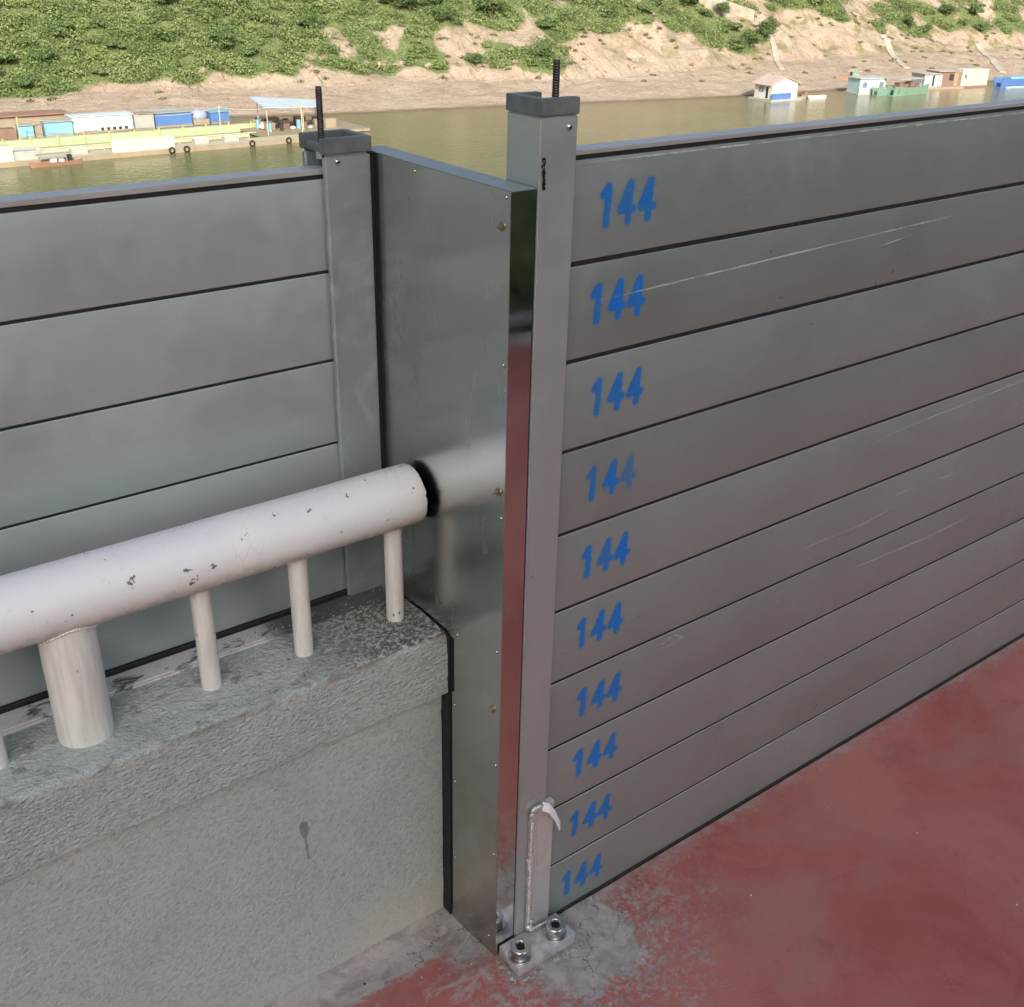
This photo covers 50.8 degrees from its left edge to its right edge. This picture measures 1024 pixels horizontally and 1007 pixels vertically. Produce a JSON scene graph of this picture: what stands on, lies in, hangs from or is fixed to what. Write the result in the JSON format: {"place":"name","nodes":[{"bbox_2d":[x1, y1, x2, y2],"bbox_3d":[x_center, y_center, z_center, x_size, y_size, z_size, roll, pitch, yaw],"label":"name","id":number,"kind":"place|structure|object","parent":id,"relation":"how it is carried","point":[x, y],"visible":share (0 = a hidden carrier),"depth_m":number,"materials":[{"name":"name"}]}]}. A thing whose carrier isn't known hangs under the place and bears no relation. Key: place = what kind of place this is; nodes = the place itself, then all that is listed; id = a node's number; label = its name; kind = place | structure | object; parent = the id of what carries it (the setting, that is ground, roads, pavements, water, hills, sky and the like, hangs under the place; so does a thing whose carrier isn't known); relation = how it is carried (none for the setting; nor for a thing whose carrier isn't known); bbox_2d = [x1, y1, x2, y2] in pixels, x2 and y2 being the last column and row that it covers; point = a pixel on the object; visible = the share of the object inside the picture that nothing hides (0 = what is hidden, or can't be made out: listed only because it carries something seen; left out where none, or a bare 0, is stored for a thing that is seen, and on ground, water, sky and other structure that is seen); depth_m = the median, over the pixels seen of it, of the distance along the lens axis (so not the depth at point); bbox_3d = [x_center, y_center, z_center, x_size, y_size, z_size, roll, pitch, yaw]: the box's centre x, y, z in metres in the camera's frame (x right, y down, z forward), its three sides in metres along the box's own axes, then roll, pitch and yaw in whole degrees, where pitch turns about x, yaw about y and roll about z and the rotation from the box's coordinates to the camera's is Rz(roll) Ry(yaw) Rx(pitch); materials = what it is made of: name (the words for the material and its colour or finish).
{"place":"outdoors","nodes":[
{"label":"outdoors","id":0,"kind":"place"},
{"bbox_2d":[12,133,249,153],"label":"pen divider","id":1,"kind":"object","parent":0,"point":[105,146],"visible":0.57,"depth_m":127.50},
{"bbox_2d":[0,0,1023,118],"bbox_3d":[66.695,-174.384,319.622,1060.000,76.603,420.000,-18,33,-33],"label":"riverbank","id":2,"kind":"structure","parent":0,"point":[607,75],"depth_m":185.26,"materials":[{"name":"soil"}]},
{"bbox_2d":[0,50,17,64],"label":"hillside shrub","id":3,"kind":"object","parent":2,"relation":"on","point":[5,56],"visible":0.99,"depth_m":155.87,"materials":[{"name":"green plant"}]},
{"bbox_2d":[8,71,39,89],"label":"hillside shrub","id":4,"kind":"object","parent":2,"relation":"on","point":[24,79],"visible":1,"depth_m":152.75,"materials":[{"name":"green plant"}]},
{"bbox_2d":[18,37,40,46],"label":"hillside shrub","id":5,"kind":"object","parent":2,"relation":"on","point":[25,41],"visible":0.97,"depth_m":158.63,"materials":[{"name":"green plant"}]},
{"bbox_2d":[23,45,57,60],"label":"hillside shrub","id":6,"kind":"object","parent":2,"relation":"on","point":[49,52],"visible":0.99,"depth_m":157.30,"materials":[{"name":"green plant"}]},
{"bbox_2d":[38,0,59,11],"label":"hillside shrub","id":7,"kind":"object","parent":2,"relation":"on","point":[49,3],"visible":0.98,"depth_m":161.76,"materials":[{"name":"green plant"}]},
{"bbox_2d":[46,19,75,37],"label":"hillside shrub","id":8,"kind":"object","parent":2,"relation":"on","point":[58,26],"visible":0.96,"depth_m":159.93,"materials":[{"name":"green plant"}]},
{"bbox_2d":[90,65,110,75],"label":"hillside shrub","id":9,"kind":"object","parent":2,"relation":"on","point":[99,69],"visible":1,"depth_m":158.25,"materials":[{"name":"green plant"}]},
{"bbox_2d":[101,36,128,50],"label":"hillside shrub","id":10,"kind":"object","parent":2,"relation":"on","point":[115,42],"visible":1,"depth_m":160.32,"materials":[{"name":"green plant"}]},
{"bbox_2d":[150,26,175,40],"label":"hillside shrub","id":11,"kind":"object","parent":2,"relation":"on","point":[158,31],"visible":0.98,"depth_m":164.58,"materials":[{"name":"green plant"}]},
{"bbox_2d":[206,26,235,50],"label":"hillside tree","id":12,"kind":"object","parent":2,"relation":"on","point":[226,35],"visible":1,"depth_m":164.69,"materials":[{"name":"green plant"}]},
{"bbox_2d":[234,43,261,56],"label":"hillside shrub","id":13,"kind":"object","parent":2,"relation":"on","point":[248,49],"visible":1,"depth_m":165.49,"materials":[{"name":"green plant"}]},
{"bbox_2d":[293,10,322,26],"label":"hillside shrub","id":14,"kind":"object","parent":2,"relation":"on","point":[304,18],"visible":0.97,"depth_m":177.28,"materials":[{"name":"green plant"}]},
{"bbox_2d":[390,0,418,12],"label":"hillside tree","id":15,"kind":"object","parent":2,"relation":"on","point":[399,2],"visible":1,"depth_m":184.01,"materials":[{"name":"green plant"}]},
{"bbox_2d":[432,5,456,20],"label":"hillside shrub","id":16,"kind":"object","parent":2,"relation":"on","point":[442,12],"visible":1,"depth_m":183.55,"materials":[{"name":"green plant"}]},
{"bbox_2d":[464,51,486,64],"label":"hillside shrub","id":17,"kind":"object","parent":2,"relation":"on","point":[474,58],"visible":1,"depth_m":180.77,"materials":[{"name":"green plant"}]},
{"bbox_2d":[477,0,506,19],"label":"hillside tree","id":18,"kind":"object","parent":2,"relation":"on","point":[489,5],"visible":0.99,"depth_m":188.12,"materials":[{"name":"green plant"}]},
{"bbox_2d":[0,0,1023,98],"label":"hillside creepers","id":19,"kind":"object","parent":2,"relation":"on","point":[154,14],"visible":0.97,"depth_m":170.52,"materials":[{"name":"green plant"}]},
{"bbox_2d":[26,0,1023,102],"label":"bank weeds","id":20,"kind":"object","parent":2,"relation":"on","point":[593,30],"visible":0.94,"depth_m":199.37,"materials":[{"name":"plant"}]},
{"bbox_2d":[527,43,555,58],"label":"hillside shrub","id":21,"kind":"object","parent":2,"relation":"on","point":[544,49],"visible":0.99,"depth_m":183.62,"materials":[{"name":"green plant"}]},
{"bbox_2d":[534,16,559,27],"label":"hillside shrub","id":22,"kind":"object","parent":2,"relation":"on","point":[547,21],"visible":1,"depth_m":190.72,"materials":[{"name":"green plant"}]},
{"bbox_2d":[600,3,620,16],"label":"hillside tree","id":23,"kind":"object","parent":2,"relation":"on","point":[612,8],"visible":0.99,"depth_m":198.21,"materials":[{"name":"green plant"}]},
{"bbox_2d":[635,1,659,13],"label":"hillside shrub","id":24,"kind":"object","parent":2,"relation":"on","point":[647,5],"visible":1,"depth_m":201.67,"materials":[{"name":"green plant"}]},
{"bbox_2d":[714,1,730,16],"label":"hillside tree","id":25,"kind":"object","parent":2,"relation":"on","point":[725,6],"visible":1,"depth_m":213.85,"materials":[{"name":"green plant"}]},
{"bbox_2d":[699,0,754,20],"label":"retaining wall","id":26,"kind":"structure","parent":2,"relation":"on","point":[742,11],"depth_m":217.01,"materials":[{"name":"concrete"}]},
{"bbox_2d":[728,37,748,48],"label":"hillside shrub","id":27,"kind":"object","parent":2,"relation":"on","point":[736,41],"visible":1,"depth_m":208.45,"materials":[{"name":"green plant"}]},
{"bbox_2d":[740,31,761,48],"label":"hillside tree","id":28,"kind":"object","parent":2,"relation":"on","point":[750,37],"visible":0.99,"depth_m":209.97,"materials":[{"name":"green plant"}]},
{"bbox_2d":[756,14,779,37],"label":"hillside tree","id":29,"kind":"object","parent":2,"relation":"on","point":[767,28],"visible":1,"depth_m":214.90,"materials":[{"name":"green plant"}]},
{"bbox_2d":[768,34,783,69],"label":"footpath","id":30,"kind":"structure","parent":2,"relation":"on","point":[775,54],"depth_m":213.73,"materials":[{"name":"concrete"}]},
{"bbox_2d":[835,70,861,79],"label":"boat","id":31,"kind":"object","parent":2,"relation":"on","point":[854,72],"visible":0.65,"depth_m":207.74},
{"bbox_2d":[880,34,909,68],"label":"landing steps","id":32,"kind":"structure","parent":2,"relation":"on","point":[891,52],"depth_m":230.51,"materials":[{"name":"concrete"}]},
{"bbox_2d":[903,12,916,25],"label":"hillside tree","id":33,"kind":"object","parent":2,"relation":"on","point":[908,19],"visible":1,"depth_m":241.41,"materials":[{"name":"green plant"}]},
{"bbox_2d":[938,3,956,15],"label":"hillside tree","id":34,"kind":"object","parent":2,"relation":"on","point":[945,7],"visible":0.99,"depth_m":247.86,"materials":[{"name":"green plant"}]},
{"bbox_2d":[969,2,985,13],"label":"hillside shrub","id":35,"kind":"object","parent":2,"relation":"on","point":[974,7],"visible":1,"depth_m":251.69,"materials":[{"name":"green plant"}]},
{"bbox_2d":[975,43,1005,72],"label":"footpath","id":36,"kind":"structure","parent":2,"relation":"on","point":[992,59],"depth_m":236.68,"materials":[{"name":"concrete"}]},
{"bbox_2d":[0,82,1023,195],"bbox_3d":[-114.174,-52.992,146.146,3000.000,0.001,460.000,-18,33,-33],"label":"river water","id":37,"kind":"structure","parent":0,"point":[474,139],"depth_m":149.21,"materials":[{"name":"liquid"}]},
{"bbox_2d":[13,123,34,138],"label":"blue tarp shed","id":38,"kind":"structure","parent":37,"relation":"on","point":[26,130],"depth_m":130.15,"materials":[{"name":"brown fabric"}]},
{"bbox_2d":[0,109,68,129],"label":"moored hut","id":39,"kind":"object","parent":37,"relation":"on","point":[7,119],"visible":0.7,"depth_m":138.29,"materials":[{"name":"brown wood"}]},
{"bbox_2d":[29,152,82,167],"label":"fishing boat","id":40,"kind":"object","parent":37,"relation":"on","point":[68,160],"visible":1,"depth_m":117.87,"materials":[{"name":"brown wood"}]},
{"bbox_2d":[40,118,73,136],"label":"blue tarp shed","id":41,"kind":"structure","parent":37,"relation":"on","point":[55,127],"depth_m":132.02,"materials":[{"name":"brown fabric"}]},
{"bbox_2d":[0,121,255,146],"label":"floating walkway","id":42,"kind":"structure","parent":37,"relation":"on","point":[206,129],"depth_m":133.74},
{"bbox_2d":[65,111,133,134],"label":"white shed","id":43,"kind":"structure","parent":42,"relation":"on","point":[89,125],"depth_m":135.43,"materials":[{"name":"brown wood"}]},
{"bbox_2d":[0,118,209,139],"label":"pile of gear","id":44,"kind":"object","parent":42,"relation":"on","point":[7,133],"visible":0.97,"depth_m":130.90,"materials":[{"name":"brown wood"}]},
{"bbox_2d":[191,109,206,118],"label":"tarp dome","id":45,"kind":"structure","parent":44,"relation":"on","point":[200,115],"depth_m":143.02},
{"bbox_2d":[131,111,154,129],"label":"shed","id":46,"kind":"structure","parent":37,"relation":"on","point":[145,121],"depth_m":138.15,"materials":[{"name":"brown wood"}]},
{"bbox_2d":[0,132,298,167],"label":"floating walkway","id":47,"kind":"structure","parent":37,"relation":"on","point":[179,148],"depth_m":126.31,"materials":[{"name":"yellow wood"}]},
{"bbox_2d":[0,144,38,161],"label":"storage cabinet","id":48,"kind":"object","parent":47,"relation":"on","point":[7,153],"visible":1,"depth_m":117.88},
{"bbox_2d":[68,146,87,154],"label":"storage box","id":49,"kind":"object","parent":47,"relation":"on","point":[78,150],"visible":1,"depth_m":122.38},
{"bbox_2d":[111,135,174,151],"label":"panel screen","id":50,"kind":"object","parent":47,"relation":"on","point":[132,144],"visible":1,"depth_m":125.56,"materials":[{"name":"white wood"}]},
{"bbox_2d":[192,137,208,143],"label":"storage box","id":51,"kind":"object","parent":47,"relation":"on","point":[200,140],"visible":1,"depth_m":130.22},
{"bbox_2d":[221,134,238,141],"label":"storage box","id":52,"kind":"object","parent":47,"relation":"on","point":[229,138],"visible":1,"depth_m":132.25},
{"bbox_2d":[151,109,192,127],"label":"blue shed","id":53,"kind":"structure","parent":37,"relation":"on","point":[174,120],"depth_m":140.58,"materials":[{"name":"paint"}]},
{"bbox_2d":[204,109,229,123],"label":"blue shed","id":54,"kind":"structure","parent":37,"relation":"on","point":[213,116],"depth_m":144.08,"materials":[{"name":"paint"}]},
{"bbox_2d":[240,127,292,136],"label":"floating walkway","id":55,"kind":"structure","parent":37,"relation":"on","point":[264,133],"depth_m":139.45,"materials":[{"name":"brown wood"}]},
{"bbox_2d":[300,102,302,131],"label":"pole","id":56,"kind":"object","parent":37,"relation":"in","point":[301,117],"visible":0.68,"depth_m":138.19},
{"bbox_2d":[17,104,297,120],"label":"overhead line","id":57,"kind":"object","parent":56,"relation":"attached to","point":[167,115],"visible":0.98,"depth_m":136.63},
{"bbox_2d":[275,119,369,133],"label":"floating walkway","id":58,"kind":"structure","parent":37,"relation":"on","point":[347,125],"depth_m":143.90,"materials":[{"name":"brown wood"}]},
{"bbox_2d":[249,97,315,134],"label":"work canopy","id":59,"kind":"object","parent":58,"relation":"on","point":[266,102],"visible":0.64,"depth_m":141.22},
{"bbox_2d":[323,117,335,127],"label":"crate","id":60,"kind":"object","parent":58,"relation":"on","point":[330,122],"visible":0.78,"depth_m":143.48,"materials":[{"name":"brown wood"}]},
{"bbox_2d":[748,74,802,101],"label":"floating house","id":61,"kind":"structure","parent":37,"relation":"on","point":[772,88],"depth_m":183.93,"materials":[{"name":"white paint"}]},
{"bbox_2d":[844,75,886,94],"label":"floating house","id":62,"kind":"structure","parent":37,"relation":"on","point":[860,85],"depth_m":194.94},
{"bbox_2d":[872,85,894,95],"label":"green pontoon","id":63,"kind":"object","parent":37,"relation":"on","point":[880,91],"visible":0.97,"depth_m":194.39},
{"bbox_2d":[883,76,928,95],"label":"green barge","id":64,"kind":"object","parent":37,"relation":"on","point":[908,88],"visible":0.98,"depth_m":195.55,"materials":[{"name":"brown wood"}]},
{"bbox_2d":[911,69,963,89],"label":"floating house","id":65,"kind":"structure","parent":37,"relation":"on","point":[935,79],"depth_m":205.77,"materials":[{"name":"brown wood"}]},
{"bbox_2d":[954,68,989,87],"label":"cream container","id":66,"kind":"object","parent":37,"relation":"on","point":[972,77],"visible":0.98,"depth_m":209.91,"materials":[{"name":"metal"}]},
{"bbox_2d":[993,75,1023,87],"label":"blue barge","id":67,"kind":"object","parent":37,"relation":"on","point":[1010,81],"visible":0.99,"depth_m":211.71,"materials":[{"name":"paint"}]},
{"bbox_2d":[262,637,1023,1006],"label":"deck","id":68,"kind":"structure","parent":0,"point":[884,867],"depth_m":2.98,"materials":[{"name":"red paint"}]},
{"bbox_2d":[0,587,447,1006],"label":"parapet wall","id":69,"kind":"structure","parent":68,"relation":"on","point":[262,825],"depth_m":2.41,"materials":[{"name":"concrete"}]},
{"bbox_2d":[0,588,346,713],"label":"base gasket","id":70,"kind":"object","parent":69,"relation":"on","point":[149,659],"visible":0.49,"depth_m":2.44,"materials":[{"name":"black rubber"}]},
{"bbox_2d":[0,546,346,706],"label":"flood barrier plank","id":71,"kind":"object","parent":70,"relation":"on","point":[123,640],"visible":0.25,"depth_m":2.42,"materials":[{"name":"metal"}]},
{"bbox_2d":[0,441,339,575],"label":"flood barrier plank","id":72,"kind":"object","parent":71,"relation":"on","point":[44,539],"visible":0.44,"depth_m":2.29,"materials":[{"name":"metal"}]},
{"bbox_2d":[0,359,337,527],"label":"flood barrier plank","id":73,"kind":"object","parent":72,"relation":"on","point":[54,465],"visible":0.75,"depth_m":2.23,"materials":[{"name":"metal"}]},
{"bbox_2d":[0,270,333,428],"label":"flood barrier plank","id":74,"kind":"object","parent":73,"relation":"on","point":[62,364],"visible":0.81,"depth_m":2.15,"materials":[{"name":"metal"}]},
{"bbox_2d":[0,174,327,321],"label":"flood barrier plank","id":75,"kind":"object","parent":74,"relation":"on","point":[64,256],"visible":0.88,"depth_m":2.07,"materials":[{"name":"metal"}]},
{"bbox_2d":[0,165,322,207],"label":"cap rail","id":76,"kind":"object","parent":75,"relation":"on","point":[109,191],"visible":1,"depth_m":2.03,"materials":[{"name":"metal"}]},
{"bbox_2d":[0,586,385,735],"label":"sill strip","id":77,"kind":"object","parent":69,"relation":"on","point":[17,719],"visible":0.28,"depth_m":2.42,"materials":[{"name":"concrete"}]},
{"bbox_2d":[0,463,427,769],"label":"pipe railing","id":78,"kind":"object","parent":69,"relation":"on","point":[58,611],"visible":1,"depth_m":2.15,"materials":[{"name":"white paint"}]},
{"bbox_2d":[224,587,434,657],"bbox_3d":[-0.425,0.309,2.515,0.438,0.010,0.245,-18,33,-33],"label":"dark grit","id":79,"kind":"object","parent":69,"relation":"on","point":[375,615],"visible":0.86,"depth_m":2.56,"materials":[{"name":"gravel"}]},
{"bbox_2d":[233,588,432,649],"bbox_3d":[-0.421,0.309,2.516,0.430,0.009,0.240,-18,33,-33],"label":"pale grit","id":80,"kind":"object","parent":69,"relation":"on","point":[363,627],"visible":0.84,"depth_m":2.56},
{"bbox_2d":[299,86,384,595],"bbox_3d":[-0.378,-0.308,2.472,0.112,1.223,0.112,-18,33,-33],"label":"channel post","id":81,"kind":"object","parent":69,"relation":"on","point":[341,157],"visible":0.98,"depth_m":2.36,"materials":[{"name":"metal"}]},
{"bbox_2d":[367,145,535,955],"bbox_3d":[-0.165,0.227,2.574,0.066,1.999,0.535,-18,33,-33],"label":"steel cover box","id":82,"kind":"object","parent":68,"relation":"on","point":[455,253],"visible":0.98,"depth_m":2.31,"materials":[{"name":"silver metal"}]},
{"bbox_2d":[370,154,383,468],"bbox_3d":[-0.334,-0.281,2.530,0.009,1.047,0.094,-18,33,-33],"label":"joint filler","id":83,"kind":"object","parent":82,"relation":"attached to","point":[376,303],"visible":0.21,"depth_m":2.41,"materials":[{"name":"black plastic"}]},
{"bbox_2d":[404,597,451,914],"bbox_3d":[-0.256,0.668,2.878,0.007,0.943,0.330,-18,33,-33],"label":"joint filler","id":84,"kind":"object","parent":82,"relation":"attached to","point":[446,789],"visible":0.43,"depth_m":2.77,"materials":[{"name":"black plastic"}]},
{"bbox_2d":[495,913,583,983],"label":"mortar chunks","id":85,"kind":"object","parent":68,"relation":"on","point":[541,969],"visible":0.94,"depth_m":2.79,"materials":[{"name":"concrete"}]},
{"bbox_2d":[499,59,579,976],"bbox_3d":[0.058,0.191,2.372,0.193,2.159,0.190,-18,33,-33],"label":"channel post","id":86,"kind":"object","parent":68,"relation":"on","point":[541,143],"visible":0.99,"depth_m":2.24,"materials":[{"name":"metal"}]},
{"bbox_2d":[513,190,536,931],"bbox_3d":[-0.002,0.267,2.416,0.003,1.910,0.084,-18,33,-33],"label":"seal strip","id":87,"kind":"object","parent":86,"relation":"attached to","point":[525,540],"visible":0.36,"depth_m":2.27,"materials":[{"name":"black plastic"}]},
{"bbox_2d":[292,806,933,1006],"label":"mortar crumbs","id":88,"kind":"object","parent":68,"relation":"on","point":[479,955],"visible":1,"depth_m":2.83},
{"bbox_2d":[548,633,1023,916],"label":"base gasket","id":89,"kind":"object","parent":68,"relation":"on","point":[672,844],"visible":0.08,"depth_m":3.40,"materials":[{"name":"black rubber"}]},
{"bbox_2d":[548,599,1023,915],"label":"flood barrier plank","id":90,"kind":"object","parent":89,"relation":"on","point":[579,873],"visible":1,"depth_m":3.33,"materials":[{"name":"metal"}]},
{"bbox_2d":[551,559,1023,864],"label":"flood barrier plank","id":91,"kind":"object","parent":90,"relation":"on","point":[595,812],"visible":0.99,"depth_m":3.23,"materials":[{"name":"metal"}]},
{"bbox_2d":[546,517,1023,806],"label":"flood barrier plank","id":92,"kind":"object","parent":91,"relation":"on","point":[587,759],"visible":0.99,"depth_m":3.11,"materials":[{"name":"metal"}]},
{"bbox_2d":[548,472,1023,748],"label":"flood barrier plank","id":93,"kind":"object","parent":92,"relation":"on","point":[596,694],"visible":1,"depth_m":3.00,"materials":[{"name":"metal"}]},
{"bbox_2d":[551,423,1023,682],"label":"flood barrier plank","id":94,"kind":"object","parent":93,"relation":"on","point":[590,631],"visible":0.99,"depth_m":2.89,"materials":[{"name":"metal"}]},
{"bbox_2d":[554,370,1023,611],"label":"flood barrier plank","id":95,"kind":"object","parent":94,"relation":"on","point":[605,554],"visible":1,"depth_m":2.78,"materials":[{"name":"metal"}]},
{"bbox_2d":[558,313,1023,533],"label":"flood barrier plank","id":96,"kind":"object","parent":95,"relation":"on","point":[611,475],"visible":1,"depth_m":2.68,"materials":[{"name":"metal"}]},
{"bbox_2d":[562,250,1023,450],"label":"flood barrier plank","id":97,"kind":"object","parent":96,"relation":"on","point":[613,392],"visible":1,"depth_m":2.57,"materials":[{"name":"metal"}]},
{"bbox_2d":[566,181,1023,360],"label":"flood barrier plank","id":98,"kind":"object","parent":97,"relation":"on","point":[616,301],"visible":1,"depth_m":2.46,"materials":[{"name":"metal"}]},
{"bbox_2d":[571,106,1023,261],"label":"flood barrier plank","id":99,"kind":"object","parent":98,"relation":"on","point":[630,200],"visible":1,"depth_m":2.35,"materials":[{"name":"metal"}]},
{"bbox_2d":[576,99,1023,154],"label":"cap rail","id":100,"kind":"object","parent":99,"relation":"on","point":[677,139],"depth_m":2.30,"materials":[{"name":"metal"}]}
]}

